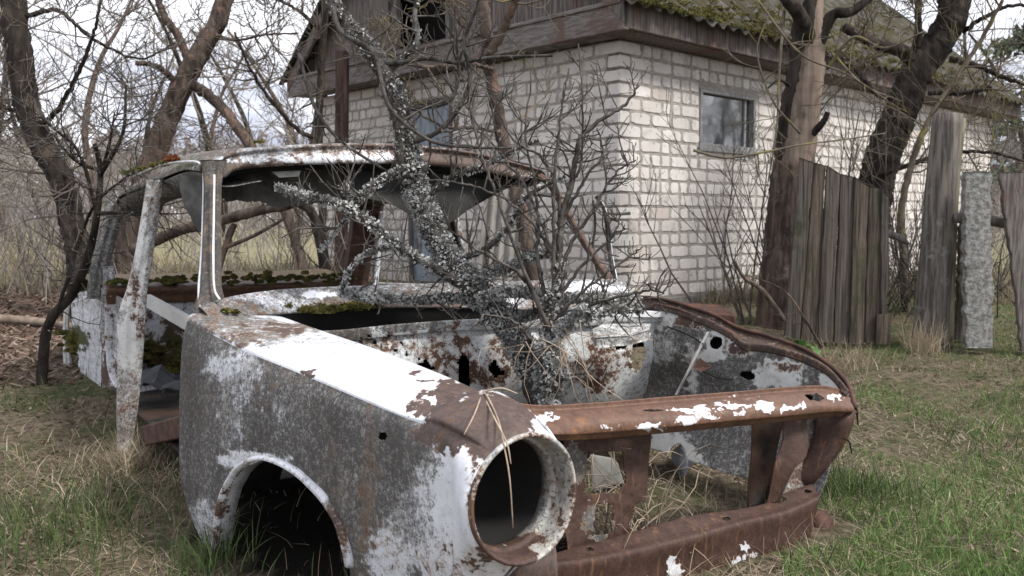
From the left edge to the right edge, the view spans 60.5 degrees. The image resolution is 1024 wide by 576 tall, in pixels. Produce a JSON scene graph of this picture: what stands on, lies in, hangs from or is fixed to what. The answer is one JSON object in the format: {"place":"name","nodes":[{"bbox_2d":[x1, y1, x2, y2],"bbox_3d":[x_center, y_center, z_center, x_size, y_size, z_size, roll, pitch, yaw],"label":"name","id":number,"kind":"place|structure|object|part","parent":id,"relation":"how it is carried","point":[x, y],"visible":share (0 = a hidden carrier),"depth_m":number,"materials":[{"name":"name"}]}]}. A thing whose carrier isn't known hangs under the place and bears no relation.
{"place":"outdoors","nodes":[
{"label":"outdoors","id":0,"kind":"place"},
{"bbox_2d":[0,219,1023,575],"bbox_3d":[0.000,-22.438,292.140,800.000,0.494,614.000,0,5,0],"label":"ground","id":1,"kind":"structure","parent":0,"point":[306,533],"depth_m":2.95,"materials":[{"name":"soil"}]},
{"bbox_2d":[0,314,71,328],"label":"log","id":2,"kind":"object","parent":1,"relation":"on","point":[18,319],"visible":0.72,"depth_m":5.62,"materials":[{"name":"brown wood"}]},
{"bbox_2d":[0,0,76,180],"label":"bare tree","id":3,"kind":"object","parent":1,"relation":"on","point":[44,66],"visible":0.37,"depth_m":10.93,"materials":[{"name":"brown plant"}]},
{"bbox_2d":[0,31,81,241],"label":"bare tree","id":4,"kind":"object","parent":1,"relation":"on","point":[2,209],"visible":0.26,"depth_m":19.78,"materials":[{"name":"brown plant"}]},
{"bbox_2d":[0,1,82,219],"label":"bare tree","id":5,"kind":"object","parent":1,"relation":"on","point":[46,3],"visible":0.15,"depth_m":28.47,"materials":[{"name":"brown plant"}]},
{"bbox_2d":[0,282,87,387],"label":"fallen leaves","id":6,"kind":"object","parent":1,"relation":"on","point":[18,350],"visible":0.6,"depth_m":4.98,"materials":[{"name":"brown plant"}]},
{"bbox_2d":[0,103,91,222],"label":"bare tree","id":7,"kind":"object","parent":1,"relation":"on","point":[16,138],"visible":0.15,"depth_m":35.60,"materials":[{"name":"brown plant"}]},
{"bbox_2d":[0,183,122,292],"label":"dry bush","id":8,"kind":"object","parent":1,"relation":"on","point":[42,273],"visible":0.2,"depth_m":7.59,"materials":[{"name":"brown plant"}]},
{"bbox_2d":[0,46,166,200],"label":"bare tree","id":9,"kind":"object","parent":1,"relation":"on","point":[23,165],"visible":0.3,"depth_m":24.64,"materials":[{"name":"brown plant"}]},
{"bbox_2d":[0,389,177,525],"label":"grass tuft","id":10,"kind":"object","parent":1,"relation":"on","point":[38,466],"visible":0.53,"depth_m":3.00,"materials":[{"name":"plant"}]},
{"bbox_2d":[0,149,185,304],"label":"dry bush","id":11,"kind":"object","parent":1,"relation":"on","point":[46,272],"visible":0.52,"depth_m":7.23,"materials":[{"name":"brown plant"}]},
{"bbox_2d":[0,23,188,384],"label":"lichen sapling","id":12,"kind":"object","parent":1,"relation":"on","point":[59,308],"visible":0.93,"depth_m":3.60,"materials":[{"name":"brown plant"}]},
{"bbox_2d":[3,0,191,236],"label":"bare tree","id":13,"kind":"object","parent":1,"relation":"on","point":[91,86],"visible":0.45,"depth_m":16.08,"materials":[{"name":"brown plant"}]},
{"bbox_2d":[0,0,232,316],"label":"curved tree","id":14,"kind":"object","parent":1,"relation":"on","point":[15,15],"visible":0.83,"depth_m":6.05,"materials":[{"name":"brown plant"}]},
{"bbox_2d":[62,425,178,485],"bbox_3d":[-1.308,0.545,2.950,0.371,0.169,0.465,3,5,34],"label":"grass tuft","id":15,"kind":"object","parent":1,"relation":"on","point":[128,455],"visible":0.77,"depth_m":2.96,"materials":[{"name":"plant"}]},
{"bbox_2d":[59,23,189,221],"bbox_3d":[-10.230,-4.175,23.319,3.217,5.878,3.865,0,5,-3],"label":"bare tree","id":16,"kind":"object","parent":1,"relation":"on","point":[172,59],"visible":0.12,"depth_m":23.34,"materials":[{"name":"brown plant"}]},
{"bbox_2d":[0,442,255,575],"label":"grass tuft","id":17,"kind":"object","parent":1,"relation":"on","point":[52,536],"visible":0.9,"depth_m":2.37,"materials":[{"name":"green plant"}]},
{"bbox_2d":[94,51,198,225],"bbox_3d":[-15.635,-6.650,37.983,3.788,8.470,4.532,4,6,40],"label":"bare tree","id":18,"kind":"object","parent":1,"relation":"on","point":[160,74],"visible":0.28,"depth_m":38.00,"materials":[{"name":"brown plant"}]},
{"bbox_2d":[1,435,322,575],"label":"grass tuft","id":19,"kind":"object","parent":1,"relation":"on","point":[153,482],"visible":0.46,"depth_m":2.64,"materials":[{"name":"green plant"}]},
{"bbox_2d":[0,218,414,292],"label":"dry bush","id":20,"kind":"object","parent":1,"relation":"on","point":[230,262],"visible":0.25,"depth_m":7.18,"materials":[{"name":"brown plant"}]},
{"bbox_2d":[137,495,282,575],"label":"grass tuft","id":21,"kind":"object","parent":1,"relation":"on","point":[208,560],"visible":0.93,"depth_m":2.16,"materials":[{"name":"green plant"}]},
{"bbox_2d":[39,0,399,277],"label":"forked tree","id":22,"kind":"object","parent":1,"relation":"on","point":[184,79],"visible":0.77,"depth_m":7.18,"materials":[{"name":"brown plant"}]},
{"bbox_2d":[128,120,311,268],"bbox_3d":[-2.036,-0.454,6.304,1.740,1.386,0.888,2,5,25],"label":"fallen limb","id":23,"kind":"object","parent":1,"relation":"on","point":[234,216],"visible":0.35,"depth_m":6.26,"materials":[{"name":"wood"}]},
{"bbox_2d":[134,0,307,242],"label":"bare tree","id":24,"kind":"object","parent":1,"relation":"on","point":[197,107],"visible":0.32,"depth_m":16.76,"materials":[{"name":"brown plant"}]},
{"bbox_2d":[168,4,276,155],"bbox_3d":[-9.003,-5.047,27.014,3.749,7.007,3.134,4,6,43],"label":"bare tree","id":25,"kind":"object","parent":1,"relation":"on","point":[212,131],"visible":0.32,"depth_m":26.91,"materials":[{"name":"brown plant"}]},
{"bbox_2d":[177,5,315,231],"bbox_3d":[-5.457,-4.256,21.530,3.882,6.369,4.005,3,5,29],"label":"bare tree","id":26,"kind":"object","parent":1,"relation":"on","point":[297,140],"visible":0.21,"depth_m":21.18,"materials":[{"name":"brown plant"}]},
{"bbox_2d":[191,24,312,226],"bbox_3d":[-10.240,-6.627,35.721,5.550,8.824,5.378,0,5,6],"label":"bare tree","id":27,"kind":"object","parent":1,"relation":"on","point":[238,106],"visible":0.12,"depth_m":36.05,"materials":[{"name":"brown plant"}]},
{"bbox_2d":[193,24,311,224],"bbox_3d":[-8.034,-5.783,32.461,4.800,7.634,6.417,1,5,15],"label":"bare tree","id":28,"kind":"object","parent":1,"relation":"on","point":[260,75],"visible":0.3,"depth_m":31.83,"materials":[{"name":"brown plant"}]},
{"bbox_2d":[227,547,346,575],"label":"grass tuft","id":29,"kind":"object","parent":1,"relation":"on","point":[304,564],"visible":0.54,"depth_m":2.05,"materials":[{"name":"green plant"}]},
{"bbox_2d":[164,0,423,253],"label":"tall tree","id":30,"kind":"object","parent":1,"relation":"on","point":[321,27],"visible":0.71,"depth_m":7.34,"materials":[{"name":"brown plant"}]},
{"bbox_2d":[277,130,349,270],"bbox_3d":[-1.299,-0.425,6.034,0.478,1.293,0.502,2,5,23],"label":"crooked stump","id":31,"kind":"object","parent":1,"relation":"on","point":[319,237],"visible":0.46,"depth_m":5.97,"materials":[{"name":"wood"}]},
{"bbox_2d":[259,59,408,282],"bbox_3d":[-1.298,-0.729,6.581,1.096,1.846,1.622,-1,5,-11],"label":"dry bush","id":32,"kind":"object","parent":1,"relation":"on","point":[344,244],"visible":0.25,"depth_m":6.48,"materials":[{"name":"brown plant"}]},
{"bbox_2d":[334,50,348,272],"bbox_3d":[-1.581,-1.081,8.140,0.158,2.192,0.100,0,5,0],"label":"support post","id":33,"kind":"object","parent":1,"relation":"on","point":[342,84],"visible":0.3,"depth_m":8.05,"materials":[{"name":"brown wood"}]},
{"bbox_2d":[63,143,858,575],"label":"car wreck","id":34,"kind":"object","parent":1,"relation":"on","point":[355,423],"visible":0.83,"depth_m":2.20,"materials":[{"name":"white paint"}]},
{"bbox_2d":[112,364,179,390],"bbox_3d":[-1.381,0.346,3.388,0.241,0.106,0.202,0,5,0],"label":"crumpled sheet","id":35,"kind":"object","parent":34,"relation":"in","point":[159,377],"visible":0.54,"depth_m":3.34,"materials":[{"name":"grey metal"}]},
{"bbox_2d":[163,152,181,162],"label":"orange moss","id":36,"kind":"object","parent":34,"relation":"on","point":[174,157],"visible":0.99,"depth_m":3.00,"materials":[{"name":"orange plant"}]},
{"bbox_2d":[52,139,384,374],"bbox_3d":[-1.071,0.015,3.340,1.432,1.132,2.564,-2,5,-23],"label":"moss","id":37,"kind":"object","parent":34,"relation":"on","point":[152,355],"visible":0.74,"depth_m":3.90,"materials":[{"name":"green plant"}]},
{"bbox_2d":[464,387,516,527],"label":"straw stalks","id":38,"kind":"object","parent":34,"relation":"on","point":[499,426],"visible":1,"depth_m":1.49,"materials":[{"name":"beige plant"}]},
{"bbox_2d":[405,44,676,404],"bbox_3d":[0.084,-0.122,2.353,0.720,1.050,0.406,1,5,12],"label":"bare shrub","id":39,"kind":"object","parent":34,"relation":"in","point":[549,362],"visible":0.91,"depth_m":2.33,"materials":[{"name":"grey plant"}]},
{"bbox_3d":[0.328,-0.182,3.203,0.064,0.317,0.145,-1,5,-15],"label":"vent window frame","id":40,"kind":"part","parent":34,"relation":"part of","materials":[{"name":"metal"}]},
{"bbox_2d":[274,0,656,404],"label":"lichen tree","id":41,"kind":"object","parent":1,"relation":"on","point":[452,265],"visible":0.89,"depth_m":2.49,"materials":[{"name":"grey plant"}]},
{"bbox_2d":[332,0,612,280],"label":"slender tree","id":42,"kind":"object","parent":1,"relation":"on","point":[525,240],"visible":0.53,"depth_m":5.15,"materials":[{"name":"brown plant"}]},
{"bbox_2d":[102,388,847,575],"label":"grass","id":43,"kind":"structure","parent":1,"relation":"on","point":[665,491],"depth_m":2.46,"materials":[{"name":"plant"}]},
{"bbox_2d":[477,187,533,281],"bbox_3d":[-0.034,-0.278,6.045,0.389,0.971,0.477,1,5,12],"label":"corrugated sheet","id":44,"kind":"object","parent":1,"relation":"on","point":[493,218],"visible":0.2,"depth_m":6.10,"materials":[{"name":"grey metal"}]},
{"bbox_2d":[0,235,1014,305],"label":"grass","id":45,"kind":"structure","parent":1,"relation":"on","point":[190,269],"depth_m":8.30,"materials":[{"name":"plant"}]},
{"bbox_2d":[0,123,1018,222],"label":"woodland","id":46,"kind":"object","parent":1,"relation":"on","point":[184,152],"visible":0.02,"depth_m":78.81,"materials":[{"name":"plant"}]},
{"bbox_2d":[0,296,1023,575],"bbox_3d":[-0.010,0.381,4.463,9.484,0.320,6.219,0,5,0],"label":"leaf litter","id":47,"kind":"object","parent":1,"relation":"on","point":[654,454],"visible":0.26,"depth_m":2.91,"materials":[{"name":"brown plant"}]},
{"bbox_2d":[0,110,1023,266],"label":"undergrowth","id":48,"kind":"object","parent":1,"relation":"on","point":[261,224],"visible":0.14,"depth_m":17.98,"materials":[{"name":"brown plant"}]},
{"bbox_2d":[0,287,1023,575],"bbox_3d":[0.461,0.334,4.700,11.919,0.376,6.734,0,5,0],"label":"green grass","id":49,"kind":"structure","parent":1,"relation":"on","point":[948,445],"depth_m":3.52,"materials":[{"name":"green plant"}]},
{"bbox_2d":[478,320,730,573],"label":"dead stalks","id":50,"kind":"object","parent":1,"relation":"on","point":[609,529],"visible":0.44,"depth_m":2.25,"materials":[{"name":"plant"}]},
{"bbox_2d":[590,454,623,492],"bbox_3d":[0.259,0.505,2.377,0.112,0.124,0.072,-1,5,-16],"label":"broken slab","id":51,"kind":"object","parent":1,"relation":"on","point":[603,464],"depth_m":2.35,"materials":[{"name":"grey concrete"}]},
{"bbox_2d":[609,212,630,215],"bbox_3d":[0.755,-0.524,6.178,0.160,0.029,0.026,0,5,0],"label":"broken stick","id":52,"kind":"object","parent":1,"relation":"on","point":[625,213],"visible":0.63,"depth_m":6.17,"materials":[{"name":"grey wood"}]},
{"bbox_2d":[279,0,1023,303],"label":"brick shed","id":53,"kind":"structure","parent":1,"relation":"on","point":[675,47],"depth_m":7.09,"materials":[{"name":"white brick"}]},
{"bbox_2d":[408,96,452,283],"bbox_3d":[-0.731,-0.874,8.073,0.079,1.690,0.656,-4,6,-43],"label":"door","id":54,"kind":"structure","parent":53,"relation":"in","point":[425,126],"depth_m":8.15,"materials":[{"name":"blue paint"}]},
{"bbox_2d":[697,88,756,155],"bbox_3d":[1.780,-1.376,7.331,0.855,0.502,0.118,-4,6,-43],"label":"window","id":55,"kind":"structure","parent":53,"relation":"in","point":[713,113],"depth_m":7.32,"materials":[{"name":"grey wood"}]},
{"bbox_2d":[682,302,735,324],"bbox_3d":[1.058,0.223,5.128,0.496,0.270,0.301,1,5,16],"label":"rusty sheet","id":56,"kind":"object","parent":1,"relation":"on","point":[725,313],"visible":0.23,"depth_m":5.01,"materials":[{"name":"brown metal"}]},
{"bbox_2d":[732,251,786,320],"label":"dead branch","id":57,"kind":"object","parent":1,"relation":"on","point":[769,299],"visible":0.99,"depth_m":5.01,"materials":[{"name":"brown wood"}]},
{"bbox_2d":[627,84,925,324],"bbox_3d":[1.677,-0.599,6.034,1.652,1.700,1.513,-2,5,-21],"label":"dry bush","id":58,"kind":"object","parent":1,"relation":"on","point":[740,315],"visible":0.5,"depth_m":5.84,"materials":[{"name":"plant"}]},
{"bbox_2d":[747,271,822,347],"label":"dead branch","id":59,"kind":"object","parent":1,"relation":"on","point":[807,323],"visible":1,"depth_m":4.87,"materials":[{"name":"brown wood"}]},
{"bbox_2d":[693,0,932,329],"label":"barkless tree","id":60,"kind":"object","parent":1,"relation":"on","point":[799,126],"visible":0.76,"depth_m":5.57,"materials":[{"name":"brown plant"}]},
{"bbox_2d":[785,339,841,356],"bbox_3d":[1.443,0.354,4.938,0.750,0.140,0.507,0,5,0],"label":"nettle patch","id":61,"kind":"object","parent":1,"relation":"on","point":[803,343],"visible":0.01,"depth_m":4.93,"materials":[{"name":"green plant"}]},
{"bbox_2d":[783,158,891,343],"bbox_3d":[1.871,-0.211,5.039,0.615,1.061,0.120,0,5,0],"label":"board fence","id":62,"kind":"object","parent":1,"relation":"on","point":[852,308],"visible":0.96,"depth_m":5.01,"materials":[{"name":"grey wood"}]},
{"bbox_2d":[888,230,909,244],"bbox_3d":[2.234,-0.295,5.093,0.152,0.095,0.040,0,5,0],"label":"rail stub","id":63,"kind":"object","parent":62,"relation":"attached to","point":[897,237],"visible":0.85,"depth_m":5.08,"materials":[{"name":"grey wood"}]},
{"bbox_2d":[788,329,916,378],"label":"grass tuft","id":64,"kind":"object","parent":1,"relation":"on","point":[845,358],"visible":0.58,"depth_m":4.72,"materials":[{"name":"green plant"}]},
{"bbox_2d":[730,441,997,527],"bbox_3d":[1.015,0.568,2.622,0.774,0.190,0.733,3,6,37],"label":"grass tuft","id":65,"kind":"object","parent":1,"relation":"on","point":[844,481],"visible":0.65,"depth_m":2.59,"materials":[{"name":"green plant"}]},
{"bbox_2d":[722,7,1023,306],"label":"dry bush","id":66,"kind":"object","parent":1,"relation":"on","point":[853,168],"visible":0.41,"depth_m":6.26,"materials":[{"name":"brown plant"}]},
{"bbox_2d":[760,0,1023,274],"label":"leaning tree","id":67,"kind":"object","parent":1,"relation":"on","point":[947,28],"visible":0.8,"depth_m":6.29,"materials":[{"name":"brown plant"}]},
{"bbox_2d":[771,297,1023,575],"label":"grass","id":68,"kind":"structure","parent":1,"relation":"on","point":[932,518],"depth_m":2.41,"materials":[{"name":"green plant"}]},
{"bbox_2d":[888,314,957,357],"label":"grass tuft","id":69,"kind":"object","parent":1,"relation":"on","point":[918,345],"visible":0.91,"depth_m":4.90,"materials":[{"name":"beige plant"}]},
{"bbox_2d":[834,145,1015,323],"bbox_3d":[2.845,-0.374,6.005,1.870,1.232,1.566,0,5,0],"label":"bramble","id":70,"kind":"object","parent":1,"relation":"on","point":[899,276],"visible":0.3,"depth_m":5.93,"materials":[{"name":"brown plant"}]},
{"bbox_2d":[836,0,1016,311],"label":"mossy sapling","id":71,"kind":"object","parent":1,"relation":"on","point":[926,124],"visible":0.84,"depth_m":6.01,"materials":[{"name":"plant"}]},
{"bbox_2d":[911,112,963,349],"bbox_3d":[2.415,-0.318,4.990,0.236,1.336,0.197,0,5,0],"label":"fence post","id":72,"kind":"object","parent":1,"relation":"on","point":[934,283],"visible":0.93,"depth_m":4.92,"materials":[{"name":"grey wood"}]},
{"bbox_2d":[952,212,1003,227],"bbox_3d":[2.749,-0.358,4.887,0.573,0.124,0.057,0,5,0],"label":"fence rail","id":73,"kind":"object","parent":72,"relation":"attached to","point":[997,221],"visible":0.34,"depth_m":4.87,"materials":[{"name":"grey wood"}]},
{"bbox_2d":[889,240,1014,305],"bbox_3d":[3.928,-0.233,7.530,2.284,0.841,2.485,0,5,0],"label":"bramble","id":74,"kind":"object","parent":1,"relation":"on","point":[1003,280],"visible":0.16,"depth_m":7.31,"materials":[{"name":"brown plant"}]},
{"bbox_2d":[948,118,966,347],"bbox_3d":[2.494,-0.305,4.961,0.077,1.297,0.049,0,5,0],"label":"post batten","id":75,"kind":"object","parent":1,"relation":"on","point":[951,323],"visible":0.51,"depth_m":4.95,"materials":[{"name":"wood"}]},
{"bbox_2d":[954,223,962,341],"bbox_3d":[2.631,-0.053,5.124,0.086,0.732,0.044,0,5,0],"label":"dark picket","id":76,"kind":"object","parent":1,"relation":"on","point":[958,321],"visible":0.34,"depth_m":5.12,"materials":[{"name":"wood"}]},
{"bbox_2d":[925,23,1009,214],"bbox_3d":[18.554,-6.457,33.762,5.266,8.806,6.150,-1,5,-12],"label":"bare tree","id":77,"kind":"object","parent":1,"relation":"on","point":[965,51],"visible":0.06,"depth_m":34.38,"materials":[{"name":"brown plant"}]},
{"bbox_2d":[959,172,993,347],"bbox_3d":[2.559,-0.153,4.825,0.195,0.964,0.064,0,5,0],"label":"concrete picket","id":78,"kind":"object","parent":1,"relation":"on","point":[977,283],"visible":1,"depth_m":4.80,"materials":[{"name":"grey concrete"}]},
{"bbox_2d":[956,34,1023,170],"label":"bare tree","id":79,"kind":"object","parent":1,"relation":"on","point":[993,125],"visible":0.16,"depth_m":40.33,"materials":[{"name":"brown plant"}]},
{"bbox_2d":[969,17,1023,193],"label":"bare tree","id":80,"kind":"object","parent":1,"relation":"on","point":[1011,86],"visible":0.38,"depth_m":24.19,"materials":[{"name":"brown plant"}]},
{"bbox_2d":[979,18,1023,183],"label":"pine tree","id":81,"kind":"object","parent":1,"relation":"on","point":[1019,46],"visible":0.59,"depth_m":19.78,"materials":[{"name":"green plant"}]},
{"bbox_2d":[990,8,1023,214],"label":"bare tree","id":82,"kind":"object","parent":1,"relation":"on","point":[1019,125],"visible":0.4,"depth_m":18.50,"materials":[{"name":"brown plant"}]},
{"bbox_2d":[991,91,1023,192],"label":"pines","id":83,"kind":"object","parent":1,"relation":"on","point":[999,163],"visible":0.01,"depth_m":64.48,"materials":[{"name":"green plant"}]},
{"bbox_2d":[991,61,1023,169],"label":"bare tree","id":84,"kind":"object","parent":1,"relation":"on","point":[1011,123],"visible":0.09,"depth_m":40.50,"materials":[{"name":"brown plant"}]},
{"bbox_2d":[997,172,1023,351],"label":"leaning picket","id":85,"kind":"object","parent":1,"relation":"on","point":[1011,184],"visible":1,"depth_m":4.79,"materials":[{"name":"grey wood"}]},
{"bbox_2d":[0,0,1023,217],"label":"sky","id":86,"kind":"structure","parent":0,"point":[1000,20],"materials":[{"name":"white"}]}
]}

